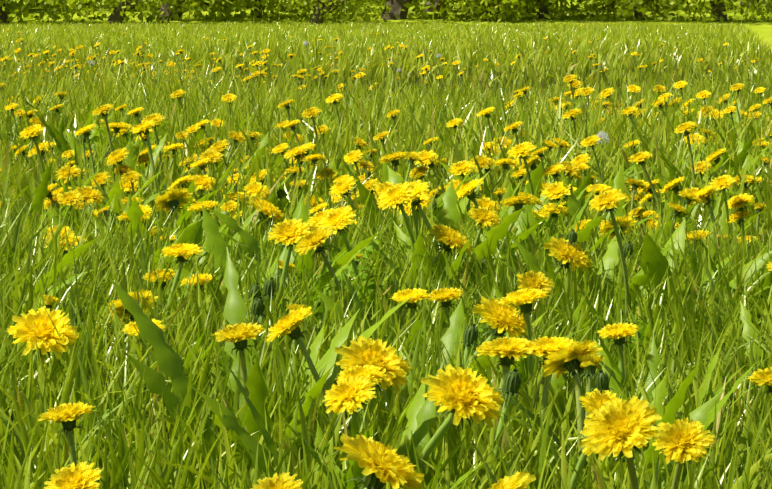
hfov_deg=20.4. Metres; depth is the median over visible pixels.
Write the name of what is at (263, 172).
dandelion flower
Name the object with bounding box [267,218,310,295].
dandelion flower
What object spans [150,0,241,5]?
tree
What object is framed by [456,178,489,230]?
dandelion flower
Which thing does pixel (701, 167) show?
dandelion flower
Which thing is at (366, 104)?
dandelion rosette
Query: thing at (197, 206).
dandelion flower
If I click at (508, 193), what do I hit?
dandelion rosette
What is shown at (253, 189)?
dandelion flower
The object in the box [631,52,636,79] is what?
dandelion flower
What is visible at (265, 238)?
dandelion rosette
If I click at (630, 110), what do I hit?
dandelion flower
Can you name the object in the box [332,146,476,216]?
dandelion rosette
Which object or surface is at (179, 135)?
dandelion flower
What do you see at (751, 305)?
dandelion rosette
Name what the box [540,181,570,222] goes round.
dandelion flower
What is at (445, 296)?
dandelion flower
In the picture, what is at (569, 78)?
dandelion flower
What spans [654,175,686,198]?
dandelion rosette
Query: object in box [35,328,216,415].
dandelion rosette
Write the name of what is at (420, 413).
dandelion rosette
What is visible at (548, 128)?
dandelion rosette
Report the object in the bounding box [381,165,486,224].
dandelion rosette
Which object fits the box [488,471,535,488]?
dandelion flower
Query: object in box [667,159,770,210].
dandelion rosette
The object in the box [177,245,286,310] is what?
dandelion rosette
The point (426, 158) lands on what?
dandelion flower
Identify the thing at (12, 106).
dandelion flower
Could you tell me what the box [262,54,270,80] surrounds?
dandelion flower
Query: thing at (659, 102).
dandelion flower
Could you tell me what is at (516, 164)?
dandelion flower
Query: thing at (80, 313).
dandelion bud
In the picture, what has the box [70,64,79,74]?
dandelion flower
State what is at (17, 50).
dandelion flower
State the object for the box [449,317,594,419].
dandelion rosette
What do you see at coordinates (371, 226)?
dandelion rosette
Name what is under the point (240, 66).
dandelion flower
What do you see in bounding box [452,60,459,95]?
dandelion flower
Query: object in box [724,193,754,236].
dandelion flower
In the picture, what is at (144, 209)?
dandelion flower
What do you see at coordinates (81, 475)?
dandelion flower
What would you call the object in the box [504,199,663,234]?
dandelion rosette
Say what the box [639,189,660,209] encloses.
dandelion flower
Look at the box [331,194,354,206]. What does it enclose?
dandelion flower
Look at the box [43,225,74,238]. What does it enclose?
dandelion flower
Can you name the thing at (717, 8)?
hedge
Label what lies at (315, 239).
dandelion flower
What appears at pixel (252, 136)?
dandelion flower
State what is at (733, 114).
dandelion rosette
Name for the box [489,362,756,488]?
dandelion rosette
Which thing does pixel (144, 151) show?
dandelion flower
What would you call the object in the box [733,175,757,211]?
dandelion flower
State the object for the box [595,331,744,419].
dandelion rosette
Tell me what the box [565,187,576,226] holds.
dandelion flower
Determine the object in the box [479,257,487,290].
dandelion bud
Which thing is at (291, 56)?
dandelion flower
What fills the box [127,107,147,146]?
dandelion flower
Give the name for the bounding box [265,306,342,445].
dandelion flower
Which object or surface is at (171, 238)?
dandelion flower
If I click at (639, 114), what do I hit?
dandelion flower
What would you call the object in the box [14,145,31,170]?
dandelion flower
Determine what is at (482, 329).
feather leaf
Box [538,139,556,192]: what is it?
dandelion flower
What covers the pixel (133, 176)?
dandelion flower
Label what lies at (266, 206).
dandelion flower
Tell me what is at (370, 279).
dandelion rosette
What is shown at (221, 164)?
dandelion rosette
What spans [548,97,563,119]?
dandelion flower
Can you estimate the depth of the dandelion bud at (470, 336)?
2.14 m
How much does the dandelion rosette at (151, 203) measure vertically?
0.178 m
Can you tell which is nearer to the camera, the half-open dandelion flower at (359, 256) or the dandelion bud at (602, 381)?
the dandelion bud at (602, 381)
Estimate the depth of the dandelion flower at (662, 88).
6.82 m
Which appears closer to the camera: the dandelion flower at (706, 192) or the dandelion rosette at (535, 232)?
the dandelion rosette at (535, 232)
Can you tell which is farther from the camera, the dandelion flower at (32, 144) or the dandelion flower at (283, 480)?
the dandelion flower at (32, 144)
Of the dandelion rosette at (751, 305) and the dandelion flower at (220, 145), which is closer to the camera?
the dandelion rosette at (751, 305)
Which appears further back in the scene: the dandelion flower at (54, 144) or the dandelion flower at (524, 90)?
the dandelion flower at (524, 90)
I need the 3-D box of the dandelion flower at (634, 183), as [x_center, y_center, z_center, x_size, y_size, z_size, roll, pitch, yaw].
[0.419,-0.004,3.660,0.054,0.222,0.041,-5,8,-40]
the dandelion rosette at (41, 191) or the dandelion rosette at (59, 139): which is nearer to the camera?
the dandelion rosette at (41, 191)
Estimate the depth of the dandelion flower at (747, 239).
3.41 m
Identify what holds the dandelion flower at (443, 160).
on the meadow ground at (762, 27)
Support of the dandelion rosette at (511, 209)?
on the meadow ground at (762, 27)
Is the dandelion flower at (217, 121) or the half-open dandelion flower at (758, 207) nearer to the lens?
the half-open dandelion flower at (758, 207)
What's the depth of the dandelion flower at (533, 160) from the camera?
4.05 m
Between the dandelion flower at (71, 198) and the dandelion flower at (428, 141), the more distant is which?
the dandelion flower at (428, 141)
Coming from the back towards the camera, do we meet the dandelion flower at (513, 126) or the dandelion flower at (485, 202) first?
the dandelion flower at (513, 126)
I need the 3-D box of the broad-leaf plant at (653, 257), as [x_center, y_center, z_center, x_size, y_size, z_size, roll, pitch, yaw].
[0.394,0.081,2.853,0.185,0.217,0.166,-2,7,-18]
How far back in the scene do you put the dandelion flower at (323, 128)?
4.94 m
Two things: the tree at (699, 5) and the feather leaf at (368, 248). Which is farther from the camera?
the tree at (699, 5)
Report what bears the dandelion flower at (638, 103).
on the meadow ground at (762, 27)
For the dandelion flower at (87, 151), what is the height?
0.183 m
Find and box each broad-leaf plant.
[143,248,159,283]
[576,281,712,362]
[589,219,690,293]
[615,232,771,321]
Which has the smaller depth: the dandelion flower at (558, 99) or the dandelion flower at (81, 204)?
the dandelion flower at (81, 204)
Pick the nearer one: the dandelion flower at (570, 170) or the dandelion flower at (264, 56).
the dandelion flower at (570, 170)
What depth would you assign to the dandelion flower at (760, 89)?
6.69 m
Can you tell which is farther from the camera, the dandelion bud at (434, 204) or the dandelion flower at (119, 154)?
the dandelion flower at (119, 154)
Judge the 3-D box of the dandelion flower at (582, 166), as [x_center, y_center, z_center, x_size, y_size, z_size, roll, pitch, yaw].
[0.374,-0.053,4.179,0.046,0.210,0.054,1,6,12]
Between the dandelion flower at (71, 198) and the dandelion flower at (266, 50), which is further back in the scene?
the dandelion flower at (266, 50)
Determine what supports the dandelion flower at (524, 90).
on the meadow ground at (762, 27)
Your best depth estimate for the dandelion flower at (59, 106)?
5.77 m
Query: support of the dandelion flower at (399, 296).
on the meadow ground at (762, 27)
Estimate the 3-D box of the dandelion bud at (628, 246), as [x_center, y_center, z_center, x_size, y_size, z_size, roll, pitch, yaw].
[0.321,0.093,2.923,0.036,0.196,0.030,-2,7,-19]
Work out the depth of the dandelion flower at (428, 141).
4.56 m
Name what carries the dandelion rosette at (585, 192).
on the meadow ground at (762, 27)
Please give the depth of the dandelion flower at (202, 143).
5.24 m
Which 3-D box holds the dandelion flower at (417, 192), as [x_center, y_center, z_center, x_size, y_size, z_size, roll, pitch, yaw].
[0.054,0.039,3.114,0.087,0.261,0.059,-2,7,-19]
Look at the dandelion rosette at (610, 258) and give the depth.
2.81 m
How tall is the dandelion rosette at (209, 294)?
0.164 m
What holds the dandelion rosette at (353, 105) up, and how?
on the meadow ground at (762, 27)
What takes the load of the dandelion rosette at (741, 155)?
on the meadow ground at (762, 27)
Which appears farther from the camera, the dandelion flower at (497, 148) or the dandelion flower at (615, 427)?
the dandelion flower at (497, 148)
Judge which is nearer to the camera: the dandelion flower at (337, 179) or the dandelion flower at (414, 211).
the dandelion flower at (414, 211)
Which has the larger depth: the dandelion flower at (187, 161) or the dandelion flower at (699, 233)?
the dandelion flower at (187, 161)
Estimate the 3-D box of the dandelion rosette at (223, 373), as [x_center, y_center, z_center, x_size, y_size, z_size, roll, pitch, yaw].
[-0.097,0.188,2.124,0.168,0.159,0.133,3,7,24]
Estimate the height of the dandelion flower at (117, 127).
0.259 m
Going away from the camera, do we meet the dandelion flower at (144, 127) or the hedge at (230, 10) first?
the dandelion flower at (144, 127)
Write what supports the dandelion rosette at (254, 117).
on the meadow ground at (762, 27)
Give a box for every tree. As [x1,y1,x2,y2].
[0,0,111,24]
[6,0,68,10]
[17,0,154,7]
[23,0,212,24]
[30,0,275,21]
[75,0,223,8]
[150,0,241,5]
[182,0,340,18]
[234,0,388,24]
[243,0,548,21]
[351,0,531,12]
[352,0,423,4]
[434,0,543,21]
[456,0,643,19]
[499,0,573,11]
[560,0,673,9]
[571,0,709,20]
[574,0,704,6]
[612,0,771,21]
[661,0,771,12]
[732,0,771,15]
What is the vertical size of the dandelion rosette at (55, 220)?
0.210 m
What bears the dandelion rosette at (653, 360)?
on the meadow ground at (762, 27)
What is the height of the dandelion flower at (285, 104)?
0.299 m
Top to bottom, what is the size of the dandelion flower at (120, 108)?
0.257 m
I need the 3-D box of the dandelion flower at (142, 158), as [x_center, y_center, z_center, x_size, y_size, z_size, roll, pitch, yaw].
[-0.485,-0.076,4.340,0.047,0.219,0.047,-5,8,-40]
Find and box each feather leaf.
[1,395,121,482]
[223,251,348,330]
[256,227,402,279]
[279,249,385,329]
[357,323,487,353]
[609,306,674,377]
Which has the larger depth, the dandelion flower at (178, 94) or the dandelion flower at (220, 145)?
the dandelion flower at (178, 94)
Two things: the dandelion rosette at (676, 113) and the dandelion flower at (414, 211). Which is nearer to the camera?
the dandelion flower at (414, 211)
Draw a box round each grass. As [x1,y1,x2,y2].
[0,44,771,259]
[0,183,771,488]
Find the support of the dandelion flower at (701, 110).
on the meadow ground at (762, 27)
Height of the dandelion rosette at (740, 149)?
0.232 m
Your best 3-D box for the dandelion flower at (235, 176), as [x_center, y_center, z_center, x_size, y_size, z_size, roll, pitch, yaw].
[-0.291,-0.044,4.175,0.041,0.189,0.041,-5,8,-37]
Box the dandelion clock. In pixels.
[596,132,609,185]
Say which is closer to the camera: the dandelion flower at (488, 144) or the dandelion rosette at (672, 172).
the dandelion rosette at (672, 172)
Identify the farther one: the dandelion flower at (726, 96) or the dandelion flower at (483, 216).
the dandelion flower at (726, 96)
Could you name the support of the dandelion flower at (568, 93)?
on the meadow ground at (762, 27)
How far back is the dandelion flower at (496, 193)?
4.02 m
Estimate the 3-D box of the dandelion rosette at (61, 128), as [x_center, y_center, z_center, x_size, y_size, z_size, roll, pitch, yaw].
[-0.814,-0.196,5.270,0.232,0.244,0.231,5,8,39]
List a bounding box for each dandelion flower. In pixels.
[5,103,18,142]
[7,306,78,422]
[9,144,18,158]
[14,48,23,74]
[14,109,25,131]
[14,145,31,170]
[19,124,47,217]
[22,130,42,175]
[23,109,38,139]
[27,141,48,167]
[30,117,45,127]
[33,95,44,105]
[38,401,95,466]
[40,294,60,309]
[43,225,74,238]
[44,193,61,212]
[44,461,101,488]
[45,142,55,155]
[45,235,86,269]
[46,183,65,225]
[50,104,65,138]
[52,185,71,194]
[53,91,68,113]
[55,165,80,214]
[57,190,84,249]
[62,150,74,159]
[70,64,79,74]
[74,124,96,207]
[74,186,104,221]
[75,200,90,234]
[76,45,83,63]
[82,150,93,167]
[88,171,110,193]
[92,104,115,180]
[95,206,113,237]
[102,122,128,168]
[105,147,132,195]
[107,288,157,375]
[113,124,131,140]
[114,165,132,194]
[115,104,126,121]
[115,212,129,227]
[120,180,137,197]
[120,197,143,236]
[121,171,141,194]
[121,319,164,415]
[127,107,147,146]
[129,125,160,183]
[131,120,159,219]
[134,153,152,167]
[135,129,158,166]
[139,145,164,189]
[139,204,151,215]
[141,113,164,179]
[141,215,149,225]
[143,268,176,309]
[150,228,162,238]
[154,186,192,235]
[160,234,175,240]
[161,243,203,322]
[163,143,185,186]
[166,61,175,81]
[167,174,194,215]
[170,89,185,124]
[175,131,188,158]
[179,158,190,170]
[180,273,215,313]
[185,125,200,149]
[187,200,219,238]
[188,153,196,161]
[188,174,215,214]
[190,158,211,191]
[194,119,209,137]
[195,141,208,152]
[199,150,223,212]
[204,137,214,146]
[208,139,233,191]
[210,119,224,135]
[212,67,221,76]
[212,322,264,430]
[216,57,228,84]
[220,200,239,235]
[221,93,237,114]
[223,131,246,173]
[223,192,248,240]
[226,173,245,185]
[235,64,248,90]
[242,75,252,96]
[242,182,269,214]
[244,132,262,160]
[245,196,284,233]
[249,472,302,488]
[250,168,269,184]
[251,71,259,85]
[252,61,259,77]
[262,49,270,87]
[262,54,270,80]
[262,60,272,81]
[262,218,277,226]
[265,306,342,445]
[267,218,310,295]
[271,143,291,181]
[275,120,288,131]
[275,260,294,284]
[278,99,294,131]
[282,54,295,81]
[282,119,305,167]
[282,131,303,167]
[283,145,308,201]
[285,303,306,380]
[286,167,305,197]
[289,153,304,172]
[289,180,307,203]
[294,225,351,318]
[297,69,305,84]
[301,107,321,141]
[301,142,315,194]
[303,154,325,187]
[304,195,323,216]
[306,208,332,264]
[308,225,319,231]
[309,203,328,258]
[313,125,330,157]
[315,168,335,187]
[316,205,365,303]
[322,375,376,434]
[325,93,343,149]
[328,335,410,441]
[329,176,364,239]
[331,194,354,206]
[333,174,353,203]
[334,433,424,488]
[336,365,385,433]
[341,149,362,175]
[350,254,361,269]
[351,137,368,149]
[355,72,365,92]
[356,178,387,232]
[358,159,373,173]
[359,174,372,183]
[363,149,376,161]
[373,131,389,154]
[373,181,394,228]
[376,181,414,249]
[380,151,409,217]
[385,109,399,139]
[387,62,398,88]
[389,288,429,334]
[396,208,412,232]
[397,182,440,251]
[404,193,431,225]
[405,151,423,181]
[407,180,426,237]
[409,165,428,182]
[414,150,437,182]
[417,364,503,466]
[418,189,429,231]
[419,72,426,94]
[420,156,437,179]
[421,65,429,84]
[423,137,438,159]
[423,223,471,276]
[427,287,462,317]
[429,185,446,201]
[434,158,446,177]
[445,179,466,190]
[446,118,462,150]
[448,160,475,220]
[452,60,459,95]
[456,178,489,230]
[467,206,501,261]
[469,155,493,169]
[469,296,533,361]
[470,197,500,212]
[475,159,495,196]
[476,107,494,140]
[476,336,537,440]
[480,141,494,169]
[481,144,499,157]
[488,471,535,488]
[492,158,517,195]
[492,188,505,206]
[492,194,535,269]
[493,136,515,167]
[498,187,505,207]
[499,288,549,402]
[504,121,522,188]
[507,141,536,231]
[510,158,522,170]
[511,169,526,186]
[513,92,523,105]
[516,270,554,294]
[517,87,531,108]
[518,155,548,202]
[518,191,542,209]
[521,336,578,443]
[530,147,548,182]
[531,210,549,227]
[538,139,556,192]
[539,183,554,202]
[539,204,569,253]
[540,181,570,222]
[542,164,573,221]
[542,339,602,473]
[543,236,591,278]
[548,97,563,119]
[549,201,569,218]
[551,137,570,162]
[556,161,580,179]
[562,108,581,148]
[563,74,577,106]
[563,91,571,102]
[564,175,580,222]
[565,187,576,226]
[567,79,582,109]
[568,219,591,241]
[570,87,584,107]
[571,153,590,184]
[571,388,619,488]
[573,163,589,183]
[576,354,603,474]
[578,395,661,488]
[579,87,594,117]
[580,135,600,176]
[585,184,611,217]
[589,188,628,321]
[594,322,639,381]
[598,87,614,105]
[598,101,611,117]
[598,215,636,255]
[620,106,642,145]
[623,140,645,179]
[625,194,644,208]
[626,178,646,231]
[627,84,640,105]
[628,151,663,220]
[628,207,646,235]
[629,180,647,208]
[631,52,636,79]
[634,99,644,107]
[634,210,656,231]
[635,108,648,118]
[637,217,657,236]
[638,179,662,221]
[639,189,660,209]
[651,98,669,124]
[652,417,715,488]
[653,85,666,95]
[658,93,672,123]
[661,176,686,217]
[667,202,690,230]
[670,97,681,119]
[673,81,687,100]
[674,121,697,222]
[678,190,701,218]
[681,98,694,108]
[683,133,705,155]
[683,187,707,227]
[685,230,710,255]
[688,160,712,184]
[688,186,717,233]
[696,90,711,104]
[697,106,713,119]
[700,128,714,157]
[703,106,714,124]
[705,148,725,174]
[709,110,723,131]
[709,175,735,243]
[717,93,730,104]
[723,106,736,132]
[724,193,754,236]
[726,209,751,230]
[730,83,744,107]
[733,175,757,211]
[736,235,757,246]
[746,367,771,398]
[749,177,763,201]
[750,104,760,127]
[750,111,761,124]
[753,203,765,232]
[754,87,765,104]
[754,141,770,146]
[754,156,770,213]
[762,97,771,111]
[766,262,771,270]
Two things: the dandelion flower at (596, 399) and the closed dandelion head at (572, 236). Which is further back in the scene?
the closed dandelion head at (572, 236)
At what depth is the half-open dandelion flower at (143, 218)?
3.26 m
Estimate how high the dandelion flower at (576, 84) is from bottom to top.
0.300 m
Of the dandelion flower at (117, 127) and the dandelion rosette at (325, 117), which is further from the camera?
the dandelion rosette at (325, 117)
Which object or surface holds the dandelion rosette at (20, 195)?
on the meadow ground at (762, 27)
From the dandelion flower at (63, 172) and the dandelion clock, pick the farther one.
the dandelion clock
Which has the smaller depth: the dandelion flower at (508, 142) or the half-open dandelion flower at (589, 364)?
the half-open dandelion flower at (589, 364)
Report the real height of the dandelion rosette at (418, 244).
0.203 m
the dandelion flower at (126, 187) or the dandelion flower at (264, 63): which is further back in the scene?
the dandelion flower at (264, 63)
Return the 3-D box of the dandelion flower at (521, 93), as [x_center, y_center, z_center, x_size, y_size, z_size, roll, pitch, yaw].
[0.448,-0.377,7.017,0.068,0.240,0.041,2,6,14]
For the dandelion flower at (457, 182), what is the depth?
3.86 m
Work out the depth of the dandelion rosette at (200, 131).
5.41 m
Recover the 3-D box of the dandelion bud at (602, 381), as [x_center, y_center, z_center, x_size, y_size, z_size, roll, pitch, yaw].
[0.190,0.205,1.901,0.024,0.190,0.026,2,6,16]
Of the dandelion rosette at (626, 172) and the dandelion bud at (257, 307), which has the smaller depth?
the dandelion bud at (257, 307)
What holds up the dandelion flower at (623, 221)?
on the meadow ground at (762, 27)
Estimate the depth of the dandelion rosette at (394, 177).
3.53 m
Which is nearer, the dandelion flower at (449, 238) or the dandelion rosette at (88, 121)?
the dandelion flower at (449, 238)
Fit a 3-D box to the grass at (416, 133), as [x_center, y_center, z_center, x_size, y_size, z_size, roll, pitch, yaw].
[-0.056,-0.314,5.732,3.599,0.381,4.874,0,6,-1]
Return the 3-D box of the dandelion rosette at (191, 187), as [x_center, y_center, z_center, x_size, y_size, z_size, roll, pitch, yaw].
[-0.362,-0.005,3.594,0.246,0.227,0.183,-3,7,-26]
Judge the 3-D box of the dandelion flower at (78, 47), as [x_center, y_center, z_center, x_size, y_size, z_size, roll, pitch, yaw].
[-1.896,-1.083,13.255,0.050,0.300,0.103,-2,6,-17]
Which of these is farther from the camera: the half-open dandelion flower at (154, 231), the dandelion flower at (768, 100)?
the dandelion flower at (768, 100)
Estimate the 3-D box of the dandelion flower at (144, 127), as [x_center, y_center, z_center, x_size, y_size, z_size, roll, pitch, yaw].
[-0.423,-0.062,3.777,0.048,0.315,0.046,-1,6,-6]
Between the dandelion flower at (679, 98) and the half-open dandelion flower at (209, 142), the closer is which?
the half-open dandelion flower at (209, 142)
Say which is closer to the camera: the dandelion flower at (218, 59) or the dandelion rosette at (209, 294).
the dandelion rosette at (209, 294)
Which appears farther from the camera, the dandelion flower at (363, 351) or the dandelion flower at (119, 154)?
the dandelion flower at (119, 154)
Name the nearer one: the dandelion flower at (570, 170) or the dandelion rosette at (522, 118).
the dandelion flower at (570, 170)
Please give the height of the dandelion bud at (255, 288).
0.196 m
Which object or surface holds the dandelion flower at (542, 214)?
on the meadow ground at (762, 27)
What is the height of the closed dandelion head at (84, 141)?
0.237 m
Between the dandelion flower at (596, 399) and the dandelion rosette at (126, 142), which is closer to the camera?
the dandelion flower at (596, 399)
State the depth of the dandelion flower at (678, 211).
3.21 m
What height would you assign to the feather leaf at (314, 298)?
0.197 m
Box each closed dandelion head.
[78,135,87,177]
[276,189,285,220]
[363,170,371,180]
[566,229,581,299]
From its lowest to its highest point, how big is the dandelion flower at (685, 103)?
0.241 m
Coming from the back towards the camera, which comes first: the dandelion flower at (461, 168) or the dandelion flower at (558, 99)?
the dandelion flower at (558, 99)
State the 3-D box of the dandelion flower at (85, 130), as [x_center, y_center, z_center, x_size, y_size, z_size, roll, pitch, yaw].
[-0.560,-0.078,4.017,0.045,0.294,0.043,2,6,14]
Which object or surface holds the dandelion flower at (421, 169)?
on the meadow ground at (762, 27)
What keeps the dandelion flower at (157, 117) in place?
on the meadow ground at (762, 27)
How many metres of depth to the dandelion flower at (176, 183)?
3.71 m
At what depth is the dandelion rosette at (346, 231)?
3.28 m
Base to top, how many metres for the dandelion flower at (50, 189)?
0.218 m
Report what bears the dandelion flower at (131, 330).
on the meadow ground at (762, 27)
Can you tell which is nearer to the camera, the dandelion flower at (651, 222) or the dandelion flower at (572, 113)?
the dandelion flower at (651, 222)
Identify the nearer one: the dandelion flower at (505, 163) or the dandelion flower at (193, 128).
the dandelion flower at (505, 163)
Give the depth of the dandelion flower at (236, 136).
4.63 m
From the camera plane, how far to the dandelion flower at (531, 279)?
2.53 m
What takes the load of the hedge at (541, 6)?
on the meadow ground at (762, 27)
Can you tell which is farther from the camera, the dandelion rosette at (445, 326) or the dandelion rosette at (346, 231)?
the dandelion rosette at (346, 231)
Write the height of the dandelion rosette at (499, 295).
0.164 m
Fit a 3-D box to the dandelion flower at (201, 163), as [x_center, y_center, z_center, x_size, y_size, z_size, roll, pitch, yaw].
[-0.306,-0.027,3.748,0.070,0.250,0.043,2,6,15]
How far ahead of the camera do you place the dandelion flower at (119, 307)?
2.31 m
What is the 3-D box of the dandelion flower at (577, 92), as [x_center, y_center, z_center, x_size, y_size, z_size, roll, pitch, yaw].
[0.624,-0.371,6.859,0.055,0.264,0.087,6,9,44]
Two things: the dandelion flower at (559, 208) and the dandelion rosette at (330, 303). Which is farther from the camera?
the dandelion flower at (559, 208)
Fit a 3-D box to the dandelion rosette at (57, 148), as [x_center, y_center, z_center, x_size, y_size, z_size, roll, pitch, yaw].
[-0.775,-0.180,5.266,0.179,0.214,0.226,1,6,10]
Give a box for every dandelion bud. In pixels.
[69,307,85,351]
[242,283,261,322]
[246,296,265,324]
[255,277,275,343]
[429,201,438,213]
[454,323,478,435]
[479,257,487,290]
[494,369,523,461]
[588,370,614,479]
[619,241,634,262]
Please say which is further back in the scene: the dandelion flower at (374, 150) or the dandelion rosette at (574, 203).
the dandelion flower at (374, 150)
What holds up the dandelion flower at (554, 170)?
on the meadow ground at (762, 27)
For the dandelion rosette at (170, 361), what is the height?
0.267 m
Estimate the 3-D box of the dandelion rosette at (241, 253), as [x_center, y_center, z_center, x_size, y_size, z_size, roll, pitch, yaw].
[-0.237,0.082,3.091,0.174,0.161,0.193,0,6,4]
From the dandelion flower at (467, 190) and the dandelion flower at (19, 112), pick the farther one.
the dandelion flower at (19, 112)
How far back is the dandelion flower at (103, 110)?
4.31 m
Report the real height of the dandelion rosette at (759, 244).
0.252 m
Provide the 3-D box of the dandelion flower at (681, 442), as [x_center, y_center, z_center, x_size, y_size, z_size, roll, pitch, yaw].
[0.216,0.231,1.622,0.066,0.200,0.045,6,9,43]
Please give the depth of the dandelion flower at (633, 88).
6.57 m
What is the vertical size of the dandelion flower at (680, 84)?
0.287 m
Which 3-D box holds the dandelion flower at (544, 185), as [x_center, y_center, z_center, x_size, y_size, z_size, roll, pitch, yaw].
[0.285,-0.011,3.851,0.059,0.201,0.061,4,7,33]
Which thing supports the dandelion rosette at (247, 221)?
on the meadow ground at (762, 27)
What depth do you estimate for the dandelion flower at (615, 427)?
1.36 m
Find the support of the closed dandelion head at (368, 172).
on the meadow ground at (762, 27)
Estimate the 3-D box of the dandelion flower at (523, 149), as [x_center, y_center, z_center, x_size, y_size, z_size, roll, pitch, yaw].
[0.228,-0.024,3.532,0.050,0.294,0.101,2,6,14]
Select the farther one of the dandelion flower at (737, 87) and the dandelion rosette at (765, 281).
the dandelion flower at (737, 87)
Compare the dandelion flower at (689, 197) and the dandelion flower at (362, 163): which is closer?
the dandelion flower at (689, 197)
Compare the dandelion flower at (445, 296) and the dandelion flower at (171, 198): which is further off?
the dandelion flower at (171, 198)
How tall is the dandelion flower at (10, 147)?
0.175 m
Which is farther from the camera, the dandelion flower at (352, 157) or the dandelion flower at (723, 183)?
the dandelion flower at (352, 157)
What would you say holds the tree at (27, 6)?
on the meadow ground at (762, 27)
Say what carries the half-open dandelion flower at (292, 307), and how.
on the meadow ground at (762, 27)
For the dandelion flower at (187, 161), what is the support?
on the meadow ground at (762, 27)
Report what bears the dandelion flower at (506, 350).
on the meadow ground at (762, 27)
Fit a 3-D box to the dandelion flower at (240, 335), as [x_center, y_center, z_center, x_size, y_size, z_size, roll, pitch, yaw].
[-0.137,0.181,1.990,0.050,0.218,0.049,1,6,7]
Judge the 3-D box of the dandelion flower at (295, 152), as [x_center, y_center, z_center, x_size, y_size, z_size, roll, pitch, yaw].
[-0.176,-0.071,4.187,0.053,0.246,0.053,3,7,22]
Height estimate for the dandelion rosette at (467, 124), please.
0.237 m
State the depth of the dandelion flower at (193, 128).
5.19 m
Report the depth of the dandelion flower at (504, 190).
3.97 m
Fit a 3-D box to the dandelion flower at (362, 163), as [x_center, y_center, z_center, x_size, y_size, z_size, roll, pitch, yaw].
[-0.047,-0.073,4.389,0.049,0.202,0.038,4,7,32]
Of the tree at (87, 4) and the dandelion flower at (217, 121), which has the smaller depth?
the dandelion flower at (217, 121)
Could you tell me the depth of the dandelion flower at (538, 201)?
3.20 m
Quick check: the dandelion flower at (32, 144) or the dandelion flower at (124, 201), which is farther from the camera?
the dandelion flower at (32, 144)
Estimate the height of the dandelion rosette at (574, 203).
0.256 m
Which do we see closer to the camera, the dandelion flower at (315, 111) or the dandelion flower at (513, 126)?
the dandelion flower at (513, 126)
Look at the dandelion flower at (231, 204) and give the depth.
3.49 m
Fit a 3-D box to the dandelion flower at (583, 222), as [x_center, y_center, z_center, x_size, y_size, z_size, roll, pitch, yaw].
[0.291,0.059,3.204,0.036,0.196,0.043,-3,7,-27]
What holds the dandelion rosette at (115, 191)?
on the meadow ground at (762, 27)
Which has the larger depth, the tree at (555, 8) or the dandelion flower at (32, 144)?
the tree at (555, 8)
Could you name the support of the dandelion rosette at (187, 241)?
on the meadow ground at (762, 27)
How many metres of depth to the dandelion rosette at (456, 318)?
2.28 m
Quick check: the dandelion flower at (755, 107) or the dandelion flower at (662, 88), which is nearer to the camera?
the dandelion flower at (755, 107)
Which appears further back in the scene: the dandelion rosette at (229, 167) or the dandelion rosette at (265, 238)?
the dandelion rosette at (229, 167)
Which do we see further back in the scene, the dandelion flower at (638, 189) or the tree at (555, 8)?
the tree at (555, 8)
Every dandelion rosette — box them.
[0,118,104,173]
[0,161,99,237]
[3,210,51,227]
[4,186,28,209]
[12,106,112,142]
[24,236,100,312]
[33,109,150,168]
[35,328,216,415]
[38,135,96,174]
[41,98,129,120]
[44,169,165,236]
[48,184,94,224]
[50,196,162,258]
[57,136,166,196]
[58,148,162,174]
[74,209,225,270]
[77,134,166,185]
[85,285,188,313]
[89,184,221,251]
[90,177,237,228]
[102,118,173,150]
[102,133,165,153]
[105,207,257,269]
[107,216,232,270]
[108,247,417,482]
[124,192,226,231]
[135,223,271,256]
[142,155,252,199]
[149,286,276,341]
[167,190,383,322]
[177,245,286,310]
[182,126,300,178]
[186,323,361,424]
[190,107,268,127]
[190,364,417,488]
[194,114,254,142]
[194,245,281,280]
[204,151,228,172]
[206,232,267,280]
[207,199,353,287]
[212,348,385,417]
[218,171,313,213]
[234,187,287,239]
[240,262,379,313]
[242,252,401,294]
[246,182,336,215]
[266,180,339,221]
[278,361,490,488]
[290,105,345,135]
[304,157,405,193]
[310,271,472,362]
[311,99,368,121]
[323,97,389,131]
[328,231,473,302]
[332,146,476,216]
[337,210,429,238]
[341,165,489,247]
[341,299,523,398]
[345,226,426,259]
[354,172,544,290]
[362,142,407,185]
[380,218,500,279]
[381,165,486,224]
[389,307,590,378]
[391,239,498,282]
[410,117,493,157]
[418,190,568,252]
[427,119,492,155]
[429,179,553,234]
[437,151,563,214]
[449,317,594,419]
[450,180,621,296]
[463,180,588,239]
[471,125,546,166]
[472,283,599,338]
[477,363,633,488]
[485,230,601,255]
[489,105,589,141]
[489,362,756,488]
[491,229,679,338]
[492,174,607,213]
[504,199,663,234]
[506,98,586,122]
[530,148,634,216]
[531,164,706,254]
[535,112,631,139]
[549,332,744,461]
[553,172,592,213]
[586,142,707,211]
[588,216,717,266]
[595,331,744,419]
[615,155,753,210]
[620,141,699,175]
[647,191,764,237]
[648,159,762,223]
[649,106,698,144]
[650,131,717,160]
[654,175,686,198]
[655,239,753,296]
[656,132,771,185]
[665,237,771,309]
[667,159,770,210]
[668,195,771,252]
[690,99,771,129]
[691,97,771,137]
[693,301,767,388]
[698,101,734,129]
[701,228,728,281]
[704,138,762,205]
[711,124,770,173]
[724,116,760,150]
[738,262,759,318]
[747,121,767,150]
[753,237,771,259]
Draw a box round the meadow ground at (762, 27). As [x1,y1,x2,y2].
[3,0,771,104]
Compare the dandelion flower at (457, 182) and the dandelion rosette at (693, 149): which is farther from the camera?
the dandelion rosette at (693, 149)
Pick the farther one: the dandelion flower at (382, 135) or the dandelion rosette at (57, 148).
the dandelion rosette at (57, 148)
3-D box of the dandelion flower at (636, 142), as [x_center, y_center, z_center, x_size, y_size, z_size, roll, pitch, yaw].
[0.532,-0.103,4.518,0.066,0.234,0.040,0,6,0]
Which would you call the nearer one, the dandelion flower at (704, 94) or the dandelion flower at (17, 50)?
the dandelion flower at (704, 94)
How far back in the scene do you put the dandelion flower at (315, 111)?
4.88 m

